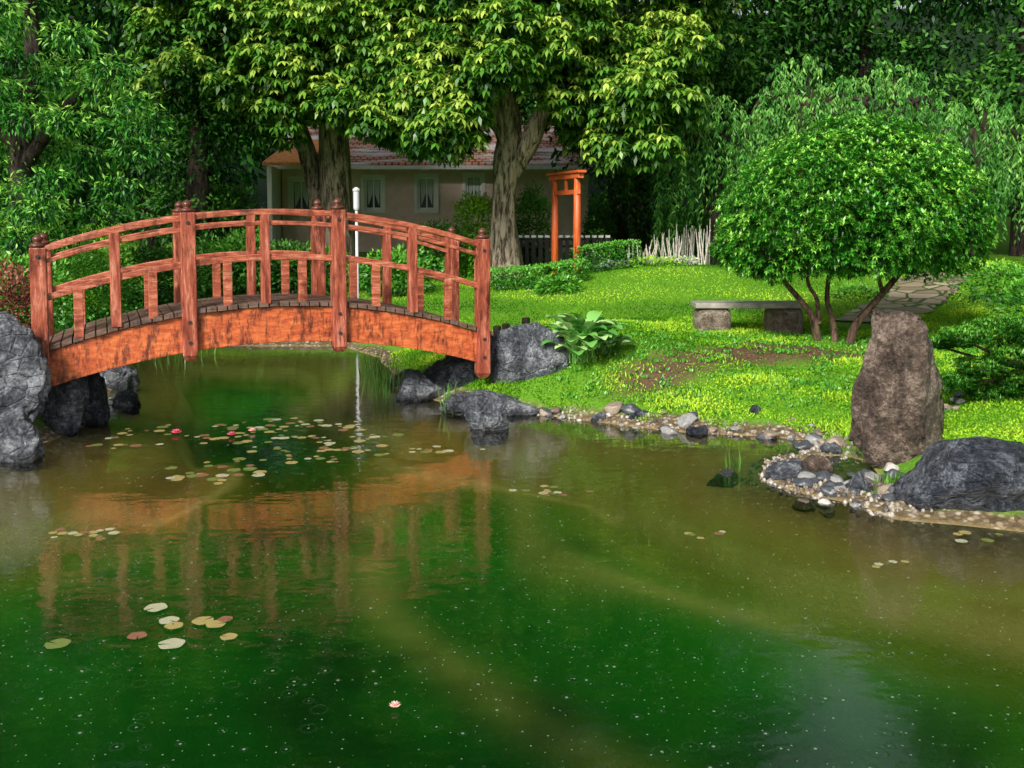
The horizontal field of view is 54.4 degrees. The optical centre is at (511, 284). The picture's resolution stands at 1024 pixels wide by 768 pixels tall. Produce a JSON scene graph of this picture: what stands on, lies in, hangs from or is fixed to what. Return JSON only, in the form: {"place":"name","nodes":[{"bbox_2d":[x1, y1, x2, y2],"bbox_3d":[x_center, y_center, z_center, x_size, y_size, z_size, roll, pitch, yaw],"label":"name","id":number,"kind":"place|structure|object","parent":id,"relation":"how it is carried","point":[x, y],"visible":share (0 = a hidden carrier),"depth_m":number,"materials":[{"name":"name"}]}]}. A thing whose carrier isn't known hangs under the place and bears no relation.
{"place":"outdoors","nodes":[
{"label":"outdoors","id":0,"kind":"place"},
{"bbox_2d":[110,346,415,415],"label":"water","id":1,"kind":"structure","parent":0,"point":[228,356],"depth_m":16.91,"materials":[{"name":"liquid"}]},
{"bbox_2d":[45,638,70,648],"bbox_3d":[-2.649,2.092,5.798,0.143,0.002,0.140,1,4,20],"label":"water lily pad","id":2,"kind":"object","parent":1,"relation":"on","point":[60,642],"visible":1,"depth_m":5.80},
{"bbox_2d":[127,632,146,638],"bbox_3d":[-2.228,2.086,5.916,0.112,0.001,0.111,-2,4,-22],"label":"water lily pad","id":3,"kind":"object","parent":1,"relation":"on","point":[134,635],"visible":1,"depth_m":5.92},
{"bbox_2d":[144,603,167,611],"bbox_3d":[-2.267,2.052,6.333,0.141,0.002,0.143,4,5,42],"label":"water lily pad","id":4,"kind":"object","parent":1,"relation":"on","point":[157,606],"visible":1,"depth_m":6.33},
{"bbox_2d":[159,616,179,623],"bbox_3d":[-2.111,2.064,6.122,0.122,0.001,0.120,2,5,29],"label":"water lily pad","id":5,"kind":"object","parent":1,"relation":"on","point":[165,620],"visible":1,"depth_m":6.13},
{"bbox_2d":[158,638,184,648],"bbox_3d":[-1.985,2.091,5.804,0.153,0.002,0.151,-1,4,-10],"label":"water lily pad","id":6,"kind":"object","parent":1,"relation":"on","point":[170,643],"visible":1,"depth_m":5.80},
{"bbox_2d":[192,616,213,624],"bbox_3d":[-1.900,2.066,6.127,0.132,0.002,0.131,3,5,40],"label":"water lily pad","id":7,"kind":"object","parent":1,"relation":"on","point":[199,621],"visible":1,"depth_m":6.12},
{"bbox_2d":[206,620,225,627],"bbox_3d":[-1.804,2.068,6.069,0.121,0.001,0.122,-1,4,-19],"label":"water lily pad","id":8,"kind":"object","parent":1,"relation":"on","point":[213,624],"visible":1,"depth_m":6.06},
{"bbox_2d":[358,344,414,402],"bbox_3d":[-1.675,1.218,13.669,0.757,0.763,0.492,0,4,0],"label":"reeds","id":9,"kind":"object","parent":1,"relation":"on","point":[377,383],"visible":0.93,"depth_m":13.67,"materials":[{"name":"green plant"}]},
{"bbox_2d":[437,378,468,415],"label":"reeds","id":10,"kind":"object","parent":1,"relation":"on","point":[449,391],"visible":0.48,"depth_m":12.68,"materials":[{"name":"green plant"}]},
{"bbox_2d":[0,4,1023,767],"bbox_3d":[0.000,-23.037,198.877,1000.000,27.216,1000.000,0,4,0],"label":"ground","id":11,"kind":"structure","parent":0,"point":[462,604],"depth_m":8.39,"materials":[{"name":"plant"}]},
{"bbox_2d":[0,257,30,328],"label":"maple shrub","id":12,"kind":"object","parent":11,"relation":"on","point":[9,294],"visible":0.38,"depth_m":11.91,"materials":[{"name":"red plant"}]},
{"bbox_2d":[0,405,44,471],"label":"rock","id":13,"kind":"object","parent":11,"relation":"on","point":[22,448],"visible":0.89,"depth_m":10.09,"materials":[{"name":"stone"}]},
{"bbox_2d":[0,311,51,422],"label":"rock","id":14,"kind":"object","parent":11,"relation":"on","point":[25,375],"visible":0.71,"depth_m":10.71,"materials":[{"name":"stone"}]},
{"bbox_2d":[0,250,73,333],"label":"bush","id":15,"kind":"object","parent":11,"relation":"on","point":[23,259],"visible":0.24,"depth_m":14.55,"materials":[{"name":"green plant"}]},
{"bbox_2d":[0,0,107,207],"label":"dark tree","id":16,"kind":"object","parent":11,"relation":"on","point":[65,18],"visible":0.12,"depth_m":25.24,"materials":[{"name":"green plant"}]},
{"bbox_2d":[42,376,89,436],"bbox_3d":[-5.116,1.434,11.441,0.498,1.042,0.395,0,4,0],"label":"rock","id":17,"kind":"object","parent":11,"relation":"on","point":[64,408],"visible":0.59,"depth_m":11.30,"materials":[{"name":"stone"}]},
{"bbox_2d":[0,227,143,332],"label":"bush","id":18,"kind":"object","parent":11,"relation":"on","point":[91,317],"visible":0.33,"depth_m":17.41,"materials":[{"name":"green plant"}]},
{"bbox_2d":[0,0,178,327],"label":"feathery tree","id":19,"kind":"object","parent":11,"relation":"on","point":[25,141],"visible":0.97,"depth_m":15.95,"materials":[{"name":"green plant"}]},
{"bbox_2d":[81,373,110,427],"bbox_3d":[-5.073,1.440,11.942,0.384,0.960,0.321,2,4,24],"label":"rock","id":20,"kind":"object","parent":11,"relation":"on","point":[96,414],"visible":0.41,"depth_m":11.85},
{"bbox_2d":[68,211,136,321],"bbox_3d":[-7.889,-0.208,19.114,1.329,2.493,1.324,0,4,0],"label":"bush","id":21,"kind":"object","parent":11,"relation":"on","point":[126,259],"visible":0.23,"depth_m":18.98,"materials":[{"name":"green plant"}]},
{"bbox_2d":[99,365,139,390],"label":"rock","id":22,"kind":"object","parent":11,"relation":"on","point":[123,378],"visible":0.34,"depth_m":14.40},
{"bbox_2d":[111,389,140,414],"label":"rock","id":23,"kind":"object","parent":11,"relation":"on","point":[127,401],"visible":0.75,"depth_m":13.05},
{"bbox_2d":[6,0,269,261],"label":"dark tree","id":24,"kind":"object","parent":11,"relation":"on","point":[112,26],"visible":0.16,"depth_m":29.00,"materials":[{"name":"green plant"}]},
{"bbox_2d":[102,239,211,310],"bbox_3d":[-7.612,-0.065,21.109,2.511,1.789,1.979,0,4,0],"label":"bush","id":25,"kind":"object","parent":11,"relation":"on","point":[148,253],"visible":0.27,"depth_m":20.90,"materials":[{"name":"green plant"}]},
{"bbox_2d":[110,23,267,286],"bbox_3d":[-8.167,-3.138,25.410,3.928,6.879,5.351,-1,4,-14],"label":"yew tree","id":26,"kind":"object","parent":11,"relation":"on","point":[197,150],"visible":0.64,"depth_m":24.66,"materials":[{"name":"green plant"}]},
{"bbox_2d":[90,260,297,298],"bbox_3d":[-7.271,-0.165,23.551,5.101,0.944,1.046,-3,5,-38],"label":"hedge","id":27,"kind":"object","parent":11,"relation":"on","point":[199,277],"visible":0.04,"depth_m":23.23,"materials":[{"name":"green plant"}]},
{"bbox_2d":[209,174,260,274],"bbox_3d":[-8.158,-1.492,27.870,2.411,3.254,1.695,0,4,0],"label":"bush","id":28,"kind":"object","parent":11,"relation":"on","point":[235,193],"visible":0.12,"depth_m":27.80,"materials":[{"name":"green plant"}]},
{"bbox_2d":[196,226,290,297],"bbox_3d":[-6.387,-0.348,22.971,2.654,2.009,1.758,0,4,0],"label":"bush","id":29,"kind":"object","parent":11,"relation":"on","point":[215,248],"visible":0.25,"depth_m":22.72,"materials":[{"name":"green plant"}]},
{"bbox_2d":[262,140,318,247],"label":"outbuilding","id":30,"kind":"structure","parent":11,"relation":"on","point":[274,180],"depth_m":36.73,"materials":[{"name":"white paint"}]},
{"bbox_2d":[256,237,346,293],"bbox_3d":[-4.983,-0.258,23.029,1.924,1.681,2.266,-3,5,-40],"label":"bush","id":31,"kind":"object","parent":11,"relation":"on","point":[299,247],"visible":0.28,"depth_m":22.70,"materials":[{"name":"green plant"}]},
{"bbox_2d":[113,0,523,275],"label":"chestnut tree","id":32,"kind":"object","parent":11,"relation":"on","point":[289,63],"visible":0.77,"depth_m":24.21,"materials":[{"name":"green plant"}]},
{"bbox_2d":[293,244,348,291],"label":"bush","id":33,"kind":"object","parent":11,"relation":"on","point":[347,271],"visible":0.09,"depth_m":23.84,"materials":[{"name":"green plant"}]},
{"bbox_2d":[352,187,359,297],"bbox_3d":[-3.084,-0.513,19.812,0.150,2.840,0.150,0,4,0],"label":"garden lamp","id":34,"kind":"object","parent":11,"relation":"on","point":[355,190],"visible":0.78,"depth_m":19.74,"materials":[{"name":"metal"}]},
{"bbox_2d":[359,243,444,297],"bbox_3d":[-2.505,-0.234,23.248,2.412,1.480,1.940,0,4,0],"label":"bush","id":35,"kind":"object","parent":11,"relation":"on","point":[366,273],"visible":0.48,"depth_m":23.00,"materials":[{"name":"green plant"}]},
{"bbox_2d":[394,369,443,405],"bbox_3d":[-1.302,1.477,13.614,0.617,0.654,0.680,-3,5,-40],"label":"rock","id":36,"kind":"object","parent":11,"relation":"on","point":[418,386],"visible":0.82,"depth_m":13.41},
{"bbox_2d":[274,126,597,251],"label":"house","id":37,"kind":"structure","parent":11,"relation":"on","point":[389,184],"depth_m":37.87,"materials":[{"name":"paint"}]},
{"bbox_2d":[287,176,309,208],"bbox_3d":[-8.020,-3.372,37.897,1.004,1.472,0.160,0,4,0],"label":"window","id":38,"kind":"structure","parent":37,"relation":"in","point":[297,192],"depth_m":37.91,"materials":[{"name":"white paint"}]},
{"bbox_2d":[361,174,385,212],"bbox_3d":[-5.270,-3.449,37.892,0.927,1.472,0.160,0,4,0],"label":"window","id":39,"kind":"structure","parent":37,"relation":"in","point":[374,186],"depth_m":37.89,"materials":[{"name":"white paint"}]},
{"bbox_2d":[414,173,438,212],"bbox_3d":[-3.246,-3.468,37.890,0.927,1.510,0.160,0,4,0],"label":"window","id":40,"kind":"structure","parent":37,"relation":"in","point":[426,196],"depth_m":37.89,"materials":[{"name":"white paint"}]},
{"bbox_2d":[463,172,484,206],"bbox_3d":[-1.451,-3.601,37.881,0.851,1.319,0.160,0,4,0],"label":"window","id":41,"kind":"structure","parent":37,"relation":"in","point":[472,181],"depth_m":37.86,"materials":[{"name":"white paint"}]},
{"bbox_2d":[406,218,467,279],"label":"bush","id":42,"kind":"object","parent":11,"relation":"on","point":[441,227],"visible":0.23,"depth_m":26.93,"materials":[{"name":"green plant"}]},
{"bbox_2d":[422,355,473,391],"bbox_3d":[-0.839,1.334,13.893,0.885,0.800,0.707,4,5,41],"label":"rock","id":43,"kind":"object","parent":11,"relation":"on","point":[449,370],"visible":0.36,"depth_m":13.64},
{"bbox_2d":[28,197,492,386],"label":"arched bridge","id":44,"kind":"structure","parent":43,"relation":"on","point":[188,324],"depth_m":12.14,"materials":[{"name":"brown wood"}]},
{"bbox_2d":[462,358,477,380],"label":"rock","id":45,"kind":"object","parent":11,"relation":"on","point":[471,364],"visible":0.11,"depth_m":13.57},
{"bbox_2d":[451,190,491,277],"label":"bush","id":46,"kind":"object","parent":11,"relation":"on","point":[476,204],"visible":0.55,"depth_m":27.28,"materials":[{"name":"green plant"}]},
{"bbox_2d":[463,393,508,445],"bbox_3d":[-0.303,1.603,11.720,0.533,0.667,0.422,0,4,0],"label":"rock","id":47,"kind":"object","parent":11,"relation":"on","point":[486,418],"visible":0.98,"depth_m":11.60,"materials":[{"name":"stone"}]},
{"bbox_2d":[438,389,539,421],"bbox_3d":[-0.289,1.608,12.663,1.350,0.525,0.665,0,4,0],"label":"rock","id":48,"kind":"object","parent":11,"relation":"on","point":[515,407],"visible":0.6,"depth_m":12.49,"materials":[{"name":"stone"}]},
{"bbox_2d":[0,0,1020,242],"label":"wood","id":49,"kind":"object","parent":11,"relation":"on","point":[84,196],"visible":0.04,"depth_m":52.47,"materials":[{"name":"green plant"}]},
{"bbox_2d":[490,322,569,383],"bbox_3d":[0.216,1.096,13.524,1.124,1.187,0.828,0,4,0],"label":"rock","id":50,"kind":"object","parent":11,"relation":"on","point":[519,352],"visible":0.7,"depth_m":13.21,"materials":[{"name":"stone"}]},
{"bbox_2d":[515,180,551,270],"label":"bush","id":51,"kind":"object","parent":11,"relation":"on","point":[526,208],"visible":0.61,"depth_m":28.79,"materials":[{"name":"green plant"}]},
{"bbox_2d":[490,257,590,290],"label":"hedge","id":52,"kind":"object","parent":11,"relation":"on","point":[523,269],"visible":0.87,"depth_m":22.75,"materials":[{"name":"green plant"}]},
{"bbox_2d":[61,259,1023,349],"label":"grass","id":53,"kind":"structure","parent":11,"relation":"on","point":[618,294],"depth_m":20.41,"materials":[{"name":"green plant"}]},
{"bbox_2d":[346,0,744,278],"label":"chestnut tree","id":54,"kind":"object","parent":11,"relation":"on","point":[554,53],"visible":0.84,"depth_m":24.17,"materials":[{"name":"green plant"}]},
{"bbox_2d":[487,235,611,268],"bbox_3d":[0.930,-0.922,28.164,3.808,0.950,0.140,0,4,0],"label":"fence","id":55,"kind":"object","parent":11,"relation":"on","point":[547,246],"visible":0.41,"depth_m":28.10,"materials":[{"name":"white wood"}]},
{"bbox_2d":[533,272,583,295],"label":"bush","id":56,"kind":"object","parent":11,"relation":"on","point":[550,280],"visible":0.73,"depth_m":21.46,"materials":[{"name":"green plant"}]},
{"bbox_2d":[483,0,642,125],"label":"dark tree","id":57,"kind":"object","parent":11,"relation":"on","point":[527,111],"depth_m":48.90,"materials":[{"name":"green plant"}]},
{"bbox_2d":[546,170,586,274],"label":"torii gate","id":58,"kind":"structure","parent":11,"relation":"on","point":[566,176],"depth_m":25.78,"materials":[{"name":"orange wood"}]},
{"bbox_2d":[541,310,622,363],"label":"hosta plant","id":59,"kind":"object","parent":11,"relation":"on","point":[579,334],"visible":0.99,"depth_m":13.20,"materials":[{"name":"green plant"}]},
{"bbox_2d":[590,412,605,422],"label":"rock","id":60,"kind":"object","parent":11,"relation":"on","point":[597,417],"visible":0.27,"depth_m":12.06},
{"bbox_2d":[581,194,618,264],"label":"bush","id":61,"kind":"object","parent":11,"relation":"on","point":[602,219],"visible":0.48,"depth_m":30.79,"materials":[{"name":"green plant"}]},
{"bbox_2d":[569,239,643,273],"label":"hedge","id":62,"kind":"object","parent":11,"relation":"on","point":[607,245],"visible":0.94,"depth_m":24.44,"materials":[{"name":"green plant"}]},
{"bbox_2d":[603,401,622,414],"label":"cobble","id":63,"kind":"object","parent":11,"relation":"on","point":[612,408],"visible":1,"depth_m":12.08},
{"bbox_2d":[595,317,635,354],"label":"hosta plant","id":64,"kind":"object","parent":11,"relation":"on","point":[608,343],"visible":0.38,"depth_m":13.61,"materials":[{"name":"green plant"}]},
{"bbox_2d":[519,0,732,258],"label":"dark tree","id":65,"kind":"object","parent":11,"relation":"on","point":[620,10],"visible":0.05,"depth_m":32.95,"materials":[{"name":"green plant"}]},
{"bbox_2d":[621,403,640,414],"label":"cobble","id":66,"kind":"object","parent":11,"relation":"on","point":[628,409],"visible":1,"depth_m":12.01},
{"bbox_2d":[585,124,690,261],"bbox_3d":[3.802,-2.909,30.869,3.409,5.166,5.620,0,4,0],"label":"conifer tree","id":67,"kind":"object","parent":11,"relation":"on","point":[639,226],"visible":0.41,"depth_m":29.88,"materials":[{"name":"green plant"}]},
{"bbox_2d":[629,409,647,419],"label":"rock","id":68,"kind":"object","parent":11,"relation":"on","point":[639,413],"visible":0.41,"depth_m":11.95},
{"bbox_2d":[635,436,653,445],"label":"cobble","id":69,"kind":"object","parent":11,"relation":"on","point":[643,440],"visible":0.98,"depth_m":11.28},
{"bbox_2d":[600,255,700,266],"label":"wildflowers","id":70,"kind":"object","parent":11,"relation":"on","point":[694,262],"visible":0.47,"depth_m":24.92,"materials":[{"name":"white plant"}]},
{"bbox_2d":[614,255,707,267],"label":"bush","id":71,"kind":"object","parent":11,"relation":"on","point":[658,260],"visible":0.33,"depth_m":24.62,"materials":[{"name":"green plant"}]},
{"bbox_2d":[627,224,710,264],"bbox_3d":[4.075,-0.946,25.836,2.365,1.516,0.867,2,5,28],"label":"bamboo fence","id":72,"kind":"object","parent":11,"relation":"on","point":[676,252],"visible":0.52,"depth_m":25.57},
{"bbox_2d":[660,425,678,437],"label":"cobble","id":73,"kind":"object","parent":11,"relation":"on","point":[667,431],"visible":1,"depth_m":11.41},
{"bbox_2d":[676,413,697,427],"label":"cobble","id":74,"kind":"object","parent":11,"relation":"on","point":[685,420],"visible":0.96,"depth_m":11.60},
{"bbox_2d":[657,203,733,264],"bbox_3d":[5.440,-1.302,29.467,2.354,2.348,2.186,0,4,0],"label":"bush","id":75,"kind":"object","parent":11,"relation":"on","point":[704,215],"visible":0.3,"depth_m":29.22,"materials":[{"name":"green plant"}]},
{"bbox_2d":[686,424,707,438],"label":"rock","id":76,"kind":"object","parent":11,"relation":"on","point":[700,432],"visible":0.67,"depth_m":11.33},
{"bbox_2d":[389,306,1023,442],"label":"ground cover","id":77,"kind":"object","parent":11,"relation":"on","point":[659,326],"visible":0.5,"depth_m":12.82,"materials":[{"name":"green plant"}]},
{"bbox_2d":[645,94,772,265],"bbox_3d":[5.528,-2.643,26.926,3.966,5.291,4.196,0,4,0],"label":"weeping tree","id":78,"kind":"object","parent":11,"relation":"on","point":[715,151],"visible":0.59,"depth_m":26.27,"materials":[{"name":"green plant"}]},
{"bbox_2d":[709,440,724,448],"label":"cobble","id":79,"kind":"object","parent":11,"relation":"on","point":[715,444],"visible":1,"depth_m":11.08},
{"bbox_2d":[706,468,743,487],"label":"rock","id":80,"kind":"object","parent":11,"relation":"on","point":[727,478],"visible":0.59,"depth_m":9.55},
{"bbox_2d":[626,0,826,250],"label":"dark tree","id":81,"kind":"object","parent":11,"relation":"on","point":[749,81],"visible":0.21,"depth_m":34.15,"materials":[{"name":"green plant"}]},
{"bbox_2d":[514,387,944,521],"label":"gravel","id":82,"kind":"structure","parent":11,"relation":"on","point":[816,487],"depth_m":9.92,"materials":[{"name":"gravel"}]},
{"bbox_2d":[791,477,814,487],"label":"cobble","id":83,"kind":"object","parent":82,"relation":"on","point":[803,481],"visible":0.88,"depth_m":9.09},
{"bbox_2d":[793,440,813,450],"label":"cobble","id":84,"kind":"object","parent":82,"relation":"on","point":[803,445],"visible":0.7,"depth_m":10.71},
{"bbox_2d":[820,485,836,497],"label":"cobble","id":85,"kind":"object","parent":82,"relation":"on","point":[825,490],"visible":0.94,"depth_m":8.82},
{"bbox_2d":[690,301,802,333],"bbox_3d":[3.779,0.559,15.988,1.750,0.566,0.500,0,4,0],"label":"stone bench","id":86,"kind":"object","parent":11,"relation":"on","point":[783,316],"visible":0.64,"depth_m":15.76,"materials":[{"name":"stone"}]},
{"bbox_2d":[542,318,1014,417],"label":"creeping plants","id":87,"kind":"object","parent":11,"relation":"on","point":[778,350],"visible":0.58,"depth_m":13.19,"materials":[{"name":"green plant"}]},
{"bbox_2d":[763,458,802,480],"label":"rock","id":88,"kind":"object","parent":11,"relation":"on","point":[791,469],"visible":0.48,"depth_m":9.40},
{"bbox_2d":[718,54,873,232],"bbox_3d":[7.806,-3.236,26.855,5.003,6.350,3.993,0,4,0],"label":"weeping tree","id":89,"kind":"object","parent":11,"relation":"on","point":[799,110],"visible":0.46,"depth_m":26.24,"materials":[{"name":"green plant"}]},
{"bbox_2d":[792,499,815,511],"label":"cobble","id":90,"kind":"object","parent":11,"relation":"on","point":[803,504],"visible":0.99,"depth_m":8.69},
{"bbox_2d":[802,454,833,473],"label":"rock","id":91,"kind":"object","parent":11,"relation":"on","point":[813,463],"visible":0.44,"depth_m":9.57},
{"bbox_2d":[811,470,832,481],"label":"cobble","id":92,"kind":"object","parent":11,"relation":"on","point":[822,475],"visible":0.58,"depth_m":9.36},
{"bbox_2d":[815,498,830,507],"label":"cobble","id":93,"kind":"object","parent":11,"relation":"on","point":[823,503],"visible":1,"depth_m":8.66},
{"bbox_2d":[819,442,841,453],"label":"rock","id":94,"kind":"object","parent":11,"relation":"on","point":[833,448],"visible":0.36,"depth_m":10.44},
{"bbox_2d":[826,436,844,446],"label":"cobble","id":95,"kind":"object","parent":11,"relation":"on","point":[839,440],"visible":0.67,"depth_m":10.65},
{"bbox_2d":[818,282,888,301],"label":"bush","id":96,"kind":"object","parent":11,"relation":"on","point":[853,287],"visible":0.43,"depth_m":18.94,"materials":[{"name":"green plant"}]},
{"bbox_2d":[707,112,1002,343],"bbox_3d":[5.020,-0.793,14.754,4.320,3.494,4.096,0,4,0],"label":"rounded tree","id":97,"kind":"object","parent":11,"relation":"on","point":[865,221],"visible":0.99,"depth_m":13.93,"materials":[{"name":"green plant"}]},
{"bbox_2d":[845,471,871,491],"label":"rock","id":98,"kind":"object","parent":11,"relation":"on","point":[859,481],"visible":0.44,"depth_m":8.93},
{"bbox_2d":[727,0,1004,162],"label":"dark tree","id":99,"kind":"object","parent":11,"relation":"on","point":[836,17],"visible":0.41,"depth_m":35.67,"materials":[{"name":"green plant"}]},
{"bbox_2d":[815,60,967,236],"bbox_3d":[10.891,-3.433,28.931,5.250,6.313,4.178,0,4,0],"label":"weeping tree","id":100,"kind":"object","parent":11,"relation":"on","point":[890,102],"visible":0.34,"depth_m":28.25,"materials":[{"name":"green plant"}]},
{"bbox_2d":[874,468,910,482],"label":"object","id":101,"kind":"object","parent":11,"relation":"on","point":[886,478],"visible":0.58,"depth_m":9.24,"materials":[{"name":"green plant"}]},
{"bbox_2d":[848,309,943,468],"bbox_3d":[3.880,1.129,9.876,1.028,1.790,0.710,0,4,0],"label":"standing stone","id":102,"kind":"object","parent":11,"relation":"on","point":[897,409],"visible":0.88,"depth_m":9.68,"materials":[{"name":"stone"}]},
{"bbox_2d":[884,0,1023,256],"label":"dark tree","id":103,"kind":"object","parent":11,"relation":"on","point":[964,96],"visible":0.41,"depth_m":32.41,"materials":[{"name":"green plant"}]},
{"bbox_2d":[892,436,1023,511],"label":"rock","id":104,"kind":"object","parent":11,"relation":"on","point":[980,473],"visible":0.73,"depth_m":8.17,"materials":[{"name":"stone"}]},
{"bbox_2d":[924,90,1023,269],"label":"weeping tree","id":105,"kind":"object","parent":11,"relation":"on","point":[981,146],"visible":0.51,"depth_m":25.22,"materials":[{"name":"green plant"}]},
{"bbox_2d":[930,313,1023,402],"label":"shrub","id":106,"kind":"object","parent":11,"relation":"on","point":[974,334],"visible":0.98,"depth_m":10.52,"materials":[{"name":"green plant"}]},
{"bbox_2d":[943,258,1023,307],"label":"bush","id":107,"kind":"object","parent":11,"relation":"on","point":[1015,267],"visible":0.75,"depth_m":17.93,"materials":[{"name":"green plant"}]},
{"bbox_2d":[951,258,1023,275],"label":"bush","id":108,"kind":"object","parent":11,"relation":"on","point":[989,263],"visible":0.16,"depth_m":21.80,"materials":[{"name":"green plant"}]},
{"bbox_2d":[982,276,1023,328],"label":"bush","id":109,"kind":"object","parent":11,"relation":"on","point":[1009,294],"visible":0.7,"depth_m":15.11,"materials":[{"name":"green plant"}]},
{"bbox_2d":[998,0,1023,112],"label":"dark tree","id":110,"kind":"object","parent":11,"relation":"on","point":[1011,52],"visible":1,"depth_m":26.55,"materials":[{"name":"green plant"}]},
{"bbox_2d":[835,271,1018,321],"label":"path","id":111,"kind":"structure","parent":0,"point":[919,296],"depth_m":18.68,"materials":[{"name":"stone"}]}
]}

